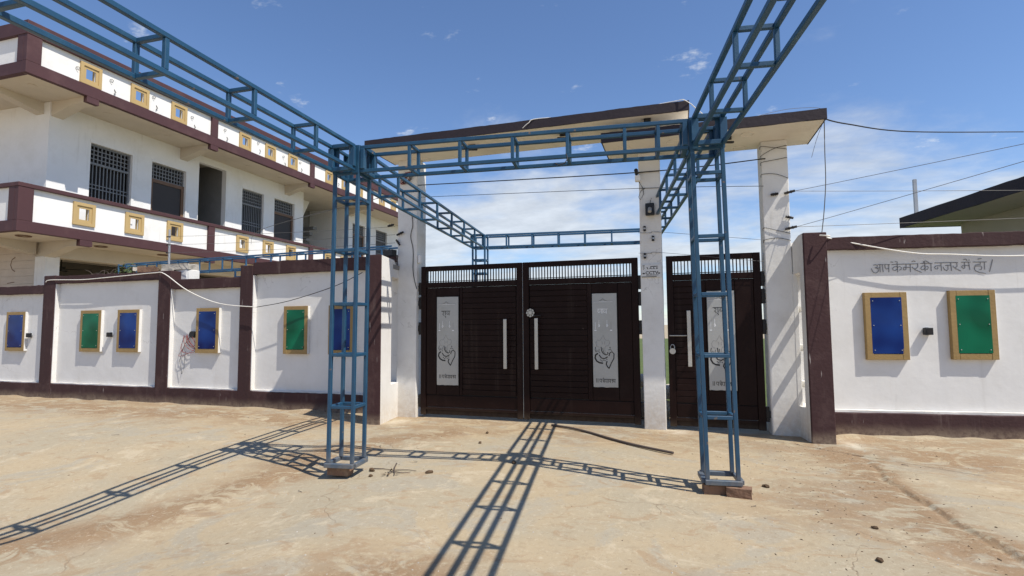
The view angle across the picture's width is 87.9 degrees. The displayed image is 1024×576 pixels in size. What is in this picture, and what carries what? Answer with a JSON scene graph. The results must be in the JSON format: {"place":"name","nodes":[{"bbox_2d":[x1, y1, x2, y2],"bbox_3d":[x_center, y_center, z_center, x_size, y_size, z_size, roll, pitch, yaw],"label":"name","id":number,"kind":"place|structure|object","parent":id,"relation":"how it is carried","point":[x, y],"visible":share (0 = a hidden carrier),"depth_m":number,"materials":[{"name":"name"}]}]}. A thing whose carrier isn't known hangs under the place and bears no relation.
{"place":"outdoors","nodes":[
{"label":"outdoors","id":0,"kind":"place"},
{"bbox_2d":[0,19,397,286],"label":"two storey hall","id":1,"kind":"structure","parent":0,"point":[104,169],"depth_m":17.58,"materials":[{"name":"paint"}]},
{"bbox_2d":[59,260,80,271],"bbox_3d":[-15.774,-0.850,18.543,1.284,0.500,1.259,-2,-4,17],"label":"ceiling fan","id":2,"kind":"object","parent":1,"relation":"hanging from","point":[63,269],"visible":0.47,"depth_m":18.58},
{"bbox_2d":[89,143,130,204],"bbox_3d":[-13.316,-3.384,17.465,0.200,2.370,1.350,-2,-4,16],"label":"window frame","id":3,"kind":"structure","parent":1,"relation":"in","point":[108,168],"depth_m":17.56,"materials":[{"name":"grey paint"}]},
{"bbox_2d":[241,189,261,244],"bbox_3d":[-11.556,-3.025,23.373,0.216,2.450,1.243,-2,-4,17],"label":"window frame","id":4,"kind":"structure","parent":1,"relation":"in","point":[251,217],"depth_m":23.50,"materials":[{"name":"grey paint"}]},
{"bbox_2d":[376,230,385,254],"bbox_3d":[-8.462,-2.348,33.751,0.200,2.500,1.340,-2,-4,16],"label":"window frame","id":5,"kind":"structure","parent":1,"relation":"in","point":[380,239],"depth_m":33.88,"materials":[{"name":"grey paint"}]},
{"bbox_2d":[0,325,1023,575],"bbox_3d":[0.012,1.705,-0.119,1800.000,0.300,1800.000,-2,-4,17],"label":"ground","id":6,"kind":"structure","parent":0,"point":[556,501],"depth_m":5.03,"materials":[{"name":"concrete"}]},
{"bbox_2d":[118,264,134,273],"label":"truss tower","id":7,"kind":"structure","parent":6,"relation":"on","point":[124,266],"depth_m":15.42,"materials":[{"name":"blue metal"}]},
{"bbox_2d":[0,255,397,412],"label":"boundary wall","id":8,"kind":"structure","parent":6,"relation":"on","point":[251,364],"depth_m":11.17,"materials":[{"name":"white paint"}]},
{"bbox_2d":[5,312,28,350],"bbox_3d":[-11.904,1.041,12.762,0.667,0.932,0.081,-2,-4,17],"label":"framed panel","id":9,"kind":"object","parent":8,"relation":"attached to","point":[16,330],"visible":1,"depth_m":12.71,"materials":[{"name":"beige paint"}]},
{"bbox_2d":[26,333,32,337],"bbox_3d":[-11.469,1.122,12.617,0.120,0.117,0.089,-2,-4,17],"label":"wall lamp","id":10,"kind":"object","parent":8,"relation":"attached to","point":[29,335],"visible":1,"depth_m":12.59,"materials":[{"name":"black plastic"}]},
{"bbox_2d":[79,310,104,351],"bbox_3d":[-9.515,0.972,12.021,0.652,0.932,0.081,-2,-4,17],"label":"framed panel","id":11,"kind":"object","parent":8,"relation":"attached to","point":[91,330],"visible":1,"depth_m":11.97,"materials":[{"name":"beige paint"}]},
{"bbox_2d":[106,332,113,336],"bbox_3d":[-8.967,1.040,11.841,0.120,0.117,0.089,-2,-4,17],"label":"wall lamp","id":12,"kind":"object","parent":8,"relation":"attached to","point":[109,334],"visible":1,"depth_m":11.81,"materials":[{"name":"black plastic"}]},
{"bbox_2d":[86,262,136,274],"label":"dry weeds","id":13,"kind":"object","parent":8,"relation":"on","point":[125,271],"visible":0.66,"depth_m":12.03,"materials":[{"name":"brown plant"}]},
{"bbox_2d":[116,309,142,351],"bbox_3d":[-8.419,0.941,11.680,0.647,0.932,0.081,-2,-4,17],"label":"framed panel","id":14,"kind":"object","parent":8,"relation":"attached to","point":[129,328],"visible":1,"depth_m":11.63,"materials":[{"name":"beige paint"}]},
{"bbox_2d":[137,267,159,271],"bbox_3d":[-8.077,-0.403,11.810,0.380,0.140,0.227,0,-4,0],"label":"rubble","id":15,"kind":"object","parent":8,"relation":"on","point":[147,269],"visible":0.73,"depth_m":11.71,"materials":[{"name":"brick"}]},
{"bbox_2d":[46,272,254,306],"bbox_3d":[-7.973,0.070,11.489,6.172,0.809,0.057,-2,-4,18],"label":"cable","id":16,"kind":"object","parent":8,"relation":"attached to","point":[151,273],"visible":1,"depth_m":11.41,"materials":[{"name":"white plastic"}]},
{"bbox_2d":[258,272,362,306],"bbox_3d":[-3.918,0.043,10.203,2.340,0.622,0.025,-2,-4,15],"label":"cable","id":17,"kind":"object","parent":16,"relation":"attached to","point":[309,294],"visible":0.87,"depth_m":10.19,"materials":[{"name":"white plastic"}]},
{"bbox_2d":[161,263,199,278],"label":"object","id":18,"kind":"structure","parent":8,"relation":"on","point":[190,271],"depth_m":11.58,"materials":[{"name":"white paint"}]},
{"bbox_2d":[166,229,170,263],"bbox_3d":[-7.580,-0.838,11.726,0.101,0.911,0.046,-2,-4,17],"label":"fence pole","id":19,"kind":"object","parent":18,"relation":"on","point":[169,238],"visible":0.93,"depth_m":11.72,"materials":[{"name":"metal"}]},
{"bbox_2d":[167,243,388,252],"bbox_3d":[-4.838,-0.797,10.636,5.809,0.149,0.006,-2,-4,20],"label":"wire","id":20,"kind":"object","parent":19,"relation":"attached to","point":[269,249],"visible":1,"depth_m":10.72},
{"bbox_2d":[168,234,394,244],"bbox_3d":[-4.839,-0.962,10.648,5.809,0.177,0.006,-2,-4,20],"label":"wire","id":21,"kind":"object","parent":19,"relation":"attached to","point":[271,241],"visible":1,"depth_m":10.65,"materials":[{"name":"black metal"}]},
{"bbox_2d":[206,226,394,235],"bbox_3d":[-4.840,-1.127,10.659,5.809,0.207,0.006,-2,-4,20],"label":"wire","id":22,"kind":"object","parent":19,"relation":"attached to","point":[291,232],"visible":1,"depth_m":10.49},
{"bbox_2d":[178,331,195,373],"bbox_3d":[-6.790,1.358,11.149,0.528,0.902,0.079,-2,-4,17],"label":"loose wire coil","id":23,"kind":"object","parent":8,"relation":"hanging from","point":[192,334],"visible":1,"depth_m":11.13,"materials":[{"name":"black plastic"}]},
{"bbox_2d":[195,308,221,352],"bbox_3d":[-6.303,0.879,11.023,0.602,0.932,0.081,-2,-4,17],"label":"framed panel","id":24,"kind":"object","parent":8,"relation":"attached to","point":[208,330],"visible":1,"depth_m":10.98,"materials":[{"name":"beige paint"}]},
{"bbox_2d":[283,306,309,353],"bbox_3d":[-4.209,0.819,10.373,0.567,0.932,0.081,-2,-4,17],"label":"framed panel","id":25,"kind":"object","parent":8,"relation":"attached to","point":[296,330],"visible":1,"depth_m":10.33,"materials":[{"name":"beige paint"}]},
{"bbox_2d":[328,305,352,353],"bbox_3d":[-3.226,0.791,10.067,0.557,0.932,0.081,-2,-4,17],"label":"framed panel","id":26,"kind":"object","parent":8,"relation":"attached to","point":[337,345],"visible":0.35,"depth_m":10.03,"materials":[{"name":"beige paint"}]},
{"bbox_2d":[327,468,353,475],"bbox_3d":[-1.867,1.980,5.778,0.250,0.094,0.138,-1,-4,12],"label":"brick","id":27,"kind":"object","parent":6,"relation":"on","point":[338,472],"visible":0.59,"depth_m":5.72,"materials":[{"name":"brown brick"}]},
{"bbox_2d":[324,145,371,468],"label":"truss tower","id":28,"kind":"structure","parent":27,"relation":"on","point":[346,251],"depth_m":5.91,"materials":[{"name":"blue metal"}]},
{"bbox_2d":[0,0,355,172],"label":"truss beam","id":29,"kind":"structure","parent":28,"relation":"attached to","point":[137,59],"depth_m":3.83,"materials":[{"name":"blue metal"}]},
{"bbox_2d":[350,159,484,248],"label":"truss beam","id":30,"kind":"structure","parent":28,"relation":"attached to","point":[419,207],"depth_m":8.39,"materials":[{"name":"blue metal"}]},
{"bbox_2d":[360,119,688,178],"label":"truss beam","id":31,"kind":"structure","parent":28,"relation":"attached to","point":[682,148],"depth_m":5.65,"materials":[{"name":"blue metal"}]},
{"bbox_2d":[367,254,398,424],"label":"gate wing wall","id":32,"kind":"structure","parent":6,"relation":"on","point":[382,397],"depth_m":8.84,"materials":[{"name":"white paint"}]},
{"bbox_2d":[384,249,396,256],"bbox_3d":[-2.160,-0.517,9.509,0.210,0.315,0.183,-3,-5,32],"label":"floodlight","id":33,"kind":"object","parent":32,"relation":"attached to","point":[390,253],"visible":0.83,"depth_m":9.44,"materials":[{"name":"black plastic"}]},
{"bbox_2d":[374,463,415,475],"bbox_3d":[-1.326,2.008,5.893,0.370,0.055,0.459,2,-5,-36],"label":"dry branch","id":34,"kind":"object","parent":6,"relation":"on","point":[393,470],"visible":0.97,"depth_m":5.86,"materials":[{"name":"brown plant"}]},
{"bbox_2d":[397,159,425,416],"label":"gate pillar","id":35,"kind":"structure","parent":6,"relation":"on","point":[409,353],"depth_m":9.50,"materials":[{"name":"paint"}]},
{"bbox_2d":[251,194,391,239],"bbox_3d":[-6.569,-1.745,15.274,0.684,0.913,14.142,2,-5,-36],"label":"wire","id":36,"kind":"object","parent":35,"relation":"attached to","point":[304,216],"visible":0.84,"depth_m":13.29,"materials":[{"name":"black metal"}]},
{"bbox_2d":[400,172,412,184],"bbox_3d":[-1.910,-1.992,9.629,0.281,0.229,0.029,-2,-4,17],"label":"wire tangle","id":37,"kind":"object","parent":35,"relation":"attached to","point":[403,182],"visible":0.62,"depth_m":9.62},
{"bbox_2d":[410,217,416,288],"bbox_3d":[-1.759,-0.652,9.507,0.132,1.352,0.020,-1,-4,12],"label":"cable","id":38,"kind":"object","parent":35,"relation":"attached to","point":[412,247],"visible":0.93,"depth_m":9.52,"materials":[{"name":"black rubber"}]},
{"bbox_2d":[418,255,421,262],"bbox_3d":[-1.649,-0.516,9.537,0.055,0.140,0.080,-2,-4,17],"label":"junction box","id":39,"kind":"object","parent":35,"relation":"attached to","point":[419,258],"visible":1,"depth_m":9.50,"materials":[{"name":"white plastic"}]},
{"bbox_2d":[418,262,523,418],"bbox_3d":[-0.752,0.896,9.154,1.940,2.607,0.155,-2,-4,17],"label":"gate leaf","id":40,"kind":"object","parent":35,"relation":"attached to","point":[470,332],"visible":1,"depth_m":9.15,"materials":[{"name":"brown paint"}]},
{"bbox_2d":[364,100,688,164],"bbox_3d":[0.147,-2.471,8.736,5.235,0.149,1.038,-2,-4,17],"label":"gate canopy","id":41,"kind":"object","parent":35,"relation":"on","point":[665,111],"visible":0.56,"depth_m":8.36,"materials":[{"name":"paint"}]},
{"bbox_2d":[523,99,701,127],"bbox_3d":[1.716,-2.483,7.761,3.220,0.309,0.289,-1,-4,13],"label":"cable","id":42,"kind":"object","parent":41,"relation":"attached to","point":[665,102],"visible":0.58,"depth_m":7.53,"materials":[{"name":"black rubber"}]},
{"bbox_2d":[10,407,1017,575],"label":"loose grit","id":43,"kind":"object","parent":6,"relation":"on","point":[517,500],"visible":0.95,"depth_m":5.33,"materials":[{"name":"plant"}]},
{"bbox_2d":[551,424,673,453],"bbox_3d":[1.317,2.097,7.479,0.118,0.040,2.313,2,-5,-34],"label":"pole","id":44,"kind":"object","parent":6,"relation":"on","point":[628,443],"visible":1,"depth_m":7.24,"materials":[{"name":"black metal"}]},
{"bbox_2d":[638,152,666,429],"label":"gate pillar","id":45,"kind":"structure","parent":6,"relation":"on","point":[653,346],"depth_m":8.23,"materials":[{"name":"paint"}]},
{"bbox_2d":[522,257,643,424],"bbox_3d":[1.116,0.842,8.574,1.954,2.607,0.155,-2,-4,17],"label":"gate leaf","id":46,"kind":"object","parent":45,"relation":"attached to","point":[581,351],"visible":0.94,"depth_m":8.58,"materials":[{"name":"brown paint"}]},
{"bbox_2d":[432,186,750,196],"bbox_3d":[1.010,-1.567,8.693,5.660,0.289,0.008,-2,-4,17],"label":"wire","id":47,"kind":"object","parent":45,"relation":"attached to","point":[588,190],"visible":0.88,"depth_m":8.63,"materials":[{"name":"black metal"}]},
{"bbox_2d":[634,168,644,199],"bbox_3d":[1.998,-1.623,8.317,0.152,0.473,0.175,-2,-4,17],"label":"security camera","id":48,"kind":"object","parent":45,"relation":"attached to","point":[637,178],"visible":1,"depth_m":8.32,"materials":[{"name":"white plastic"}]},
{"bbox_2d":[645,200,654,215],"bbox_3d":[2.138,-1.275,8.250,0.135,0.281,0.152,-2,-4,17],"label":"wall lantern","id":49,"kind":"object","parent":45,"relation":"attached to","point":[649,209],"visible":1,"depth_m":8.23,"materials":[{"name":"black plastic"}]},
{"bbox_2d":[641,264,660,277],"bbox_3d":[2.164,-0.267,8.252,0.297,0.200,0.012,-2,-4,17],"label":"camera notice","id":50,"kind":"object","parent":45,"relation":"attached to","point":[651,270],"visible":1,"depth_m":8.25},
{"bbox_2d":[601,108,826,158],"bbox_3d":[2.903,-2.232,7.977,2.975,0.157,1.093,-2,-4,17],"label":"gate canopy","id":51,"kind":"object","parent":45,"relation":"on","point":[791,128],"visible":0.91,"depth_m":7.63,"materials":[{"name":"paint"}]},
{"bbox_2d":[726,136,733,143],"bbox_3d":[3.118,-2.137,7.716,0.170,0.105,0.120,0,-4,0],"label":"floodlight","id":52,"kind":"object","parent":51,"relation":"attached to","point":[729,142],"visible":0.5,"depth_m":7.66,"materials":[{"name":"black plastic"}]},
{"bbox_2d":[821,119,825,231],"bbox_3d":[4.203,-1.503,7.137,0.057,1.473,0.273,-1,-4,11],"label":"cable","id":53,"kind":"object","parent":51,"relation":"hanging from","point":[825,175],"visible":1,"depth_m":7.17,"materials":[{"name":"metal"}]},
{"bbox_2d":[826,119,1023,132],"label":"cable","id":54,"kind":"object","parent":51,"relation":"attached to","point":[918,131],"visible":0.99,"depth_m":8.32,"materials":[{"name":"black rubber"}]},
{"bbox_2d":[702,483,726,494],"bbox_3d":[1.925,1.903,5.044,0.215,0.091,0.127,-1,-4,9],"label":"brick","id":55,"kind":"object","parent":6,"relation":"on","point":[712,490],"visible":0.69,"depth_m":4.99,"materials":[{"name":"brown brick"}]},
{"bbox_2d":[685,117,744,486],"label":"truss tower","id":56,"kind":"structure","parent":55,"relation":"on","point":[705,472],"depth_m":5.15,"materials":[{"name":"blue metal"}]},
{"bbox_2d":[656,131,713,233],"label":"truss beam","id":57,"kind":"structure","parent":56,"relation":"attached to","point":[676,173],"depth_m":7.10,"materials":[{"name":"blue metal"}]},
{"bbox_2d":[690,0,826,145],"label":"truss beam","id":58,"kind":"structure","parent":56,"relation":"attached to","point":[754,30],"depth_m":3.74,"materials":[{"name":"blue metal"}]},
{"bbox_2d":[666,252,770,430],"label":"wicket gate","id":59,"kind":"structure","parent":6,"relation":"on","point":[749,322],"depth_m":7.96,"materials":[{"name":"brown metal"}]},
{"bbox_2d":[670,344,675,353],"bbox_3d":[2.450,0.933,8.106,0.090,0.150,0.030,-2,-4,17],"label":"padlock","id":60,"kind":"object","parent":59,"relation":"hanging from","point":[672,350],"visible":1,"depth_m":8.09,"materials":[{"name":"metal"}]},
{"bbox_2d":[726,486,751,498],"bbox_3d":[2.112,1.895,4.940,0.220,0.093,0.128,-2,-4,24],"label":"brick","id":61,"kind":"object","parent":6,"relation":"on","point":[744,492],"visible":0.94,"depth_m":4.89,"materials":[{"name":"brown brick"}]},
{"bbox_2d":[757,139,802,436],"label":"gate pillar","id":62,"kind":"structure","parent":6,"relation":"on","point":[783,362],"depth_m":7.71,"materials":[{"name":"paint"}]},
{"bbox_2d":[418,158,764,185],"bbox_3d":[1.026,-1.860,8.703,5.701,0.148,0.027,-2,-4,17],"label":"wire","id":63,"kind":"object","parent":62,"relation":"attached to","point":[583,175],"visible":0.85,"depth_m":8.68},
{"bbox_2d":[657,252,765,261],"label":"wire","id":64,"kind":"object","parent":62,"relation":"attached to","point":[709,256],"visible":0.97,"depth_m":8.02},
{"bbox_2d":[785,225,796,229],"bbox_3d":[4.039,-0.871,7.689,0.157,0.065,0.048,-2,-4,17],"label":"insulator","id":65,"kind":"object","parent":62,"relation":"attached to","point":[791,227],"visible":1,"depth_m":7.68,"materials":[{"name":"metal"}]},
{"bbox_2d":[799,218,1019,226],"bbox_3d":[6.803,-0.974,7.445,5.414,0.119,0.006,-1,-4,5],"label":"wire","id":66,"kind":"object","parent":65,"relation":"attached to","point":[910,222],"visible":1,"depth_m":7.54,"materials":[{"name":"grey metal"}]},
{"bbox_2d":[797,161,1023,226],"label":"wire","id":67,"kind":"object","parent":65,"relation":"attached to","point":[919,191],"visible":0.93,"depth_m":6.53,"materials":[{"name":"black metal"}]},
{"bbox_3d":[4.035,-1.395,7.725,0.148,0.065,0.048,-2,-4,17],"label":"insulator","id":68,"kind":"object","parent":62,"relation":"attached to","visible":0},
{"bbox_2d":[796,144,1021,190],"bbox_3d":[5.446,-1.572,6.061,0.006,0.088,4.275,3,-5,-39],"label":"wire","id":69,"kind":"object","parent":68,"relation":"attached to","point":[915,166],"visible":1,"depth_m":6.55,"materials":[{"name":"black metal"}]},
{"bbox_2d":[947,190,1023,190],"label":"wire","id":70,"kind":"object","parent":68,"relation":"attached to","point":[985,190],"visible":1,"depth_m":7.48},
{"bbox_2d":[791,232,836,444],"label":"gate wing wall","id":71,"kind":"structure","parent":6,"relation":"on","point":[810,269],"depth_m":7.16,"materials":[{"name":"red paint"}]},
{"bbox_2d":[876,557,883,562],"bbox_3d":[2.470,1.827,3.569,0.042,0.034,0.068,-1,-4,2],"label":"clod","id":72,"kind":"object","parent":6,"relation":"on","point":[879,559],"visible":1,"depth_m":3.55,"materials":[{"name":"brown soil"}]},
{"bbox_2d":[791,231,1023,439],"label":"boundary wall","id":73,"kind":"structure","parent":6,"relation":"on","point":[931,387],"depth_m":7.53,"materials":[{"name":"white paint"}]},
{"bbox_2d":[862,292,910,359],"bbox_3d":[5.363,0.544,7.613,0.552,0.962,0.081,-1,-4,10],"label":"framed panel","id":74,"kind":"object","parent":73,"relation":"attached to","point":[886,327],"visible":1,"depth_m":7.58,"materials":[{"name":"beige paint"}]},
{"bbox_2d":[819,235,1023,256],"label":"cable","id":75,"kind":"object","parent":73,"relation":"attached to","point":[827,236],"visible":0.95,"depth_m":7.46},
{"bbox_2d":[921,327,933,334],"bbox_3d":[5.878,0.612,7.510,0.120,0.117,0.089,-1,-4,10],"label":"wall lamp","id":76,"kind":"object","parent":73,"relation":"attached to","point":[926,331],"visible":1,"depth_m":7.47,"materials":[{"name":"black plastic"}]},
{"bbox_2d":[946,290,999,359],"bbox_3d":[6.438,0.514,7.418,0.567,0.965,0.081,-1,-4,10],"label":"framed panel","id":77,"kind":"object","parent":73,"relation":"attached to","point":[972,324],"visible":1,"depth_m":7.39,"materials":[{"name":"beige paint"}]},
{"bbox_2d":[899,176,1023,232],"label":"outbuilding","id":78,"kind":"structure","parent":6,"relation":"on","point":[977,208],"depth_m":9.96,"materials":[{"name":"green paint"}]},
{"bbox_2d":[912,179,918,212],"bbox_3d":[8.539,-1.923,11.246,0.060,0.760,0.060,-2,-4,17],"label":"roof post","id":79,"kind":"object","parent":78,"relation":"on","point":[915,194],"visible":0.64,"depth_m":11.23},
{"bbox_3d":[-7.038,1.090,13.832,0.300,3.050,0.300,-2,-4,17],"label":"truss tower","id":80,"kind":"object","parent":6,"relation":"on","visible":0},
{"bbox_2d":[125,245,397,273],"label":"truss beam","id":81,"kind":"structure","parent":80,"relation":"on","point":[246,257],"depth_m":13.88,"materials":[{"name":"blue metal"}]},
{"bbox_2d":[0,0,1023,324],"label":"sky","id":82,"kind":"structure","parent":0,"point":[364,70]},
{"bbox_2d":[640,374,669,418],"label":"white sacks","id":83,"kind":"object","parent":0,"point":[667,397],"visible":0.1,"depth_m":8.96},
{"bbox_2d":[640,338,766,405],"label":"lawn","id":84,"kind":"structure","parent":0,"point":[666,362],"depth_m":21.49,"materials":[{"name":"green plant"}]},
{"bbox_2d":[472,234,488,280],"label":"truss tower","id":85,"kind":"structure","parent":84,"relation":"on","point":[476,260],"depth_m":11.95,"materials":[{"name":"blue metal"}]},
{"bbox_2d":[486,228,639,249],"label":"truss beam","id":86,"kind":"structure","parent":85,"relation":"attached to","point":[534,234],"depth_m":11.57,"materials":[{"name":"blue metal"}]}
]}

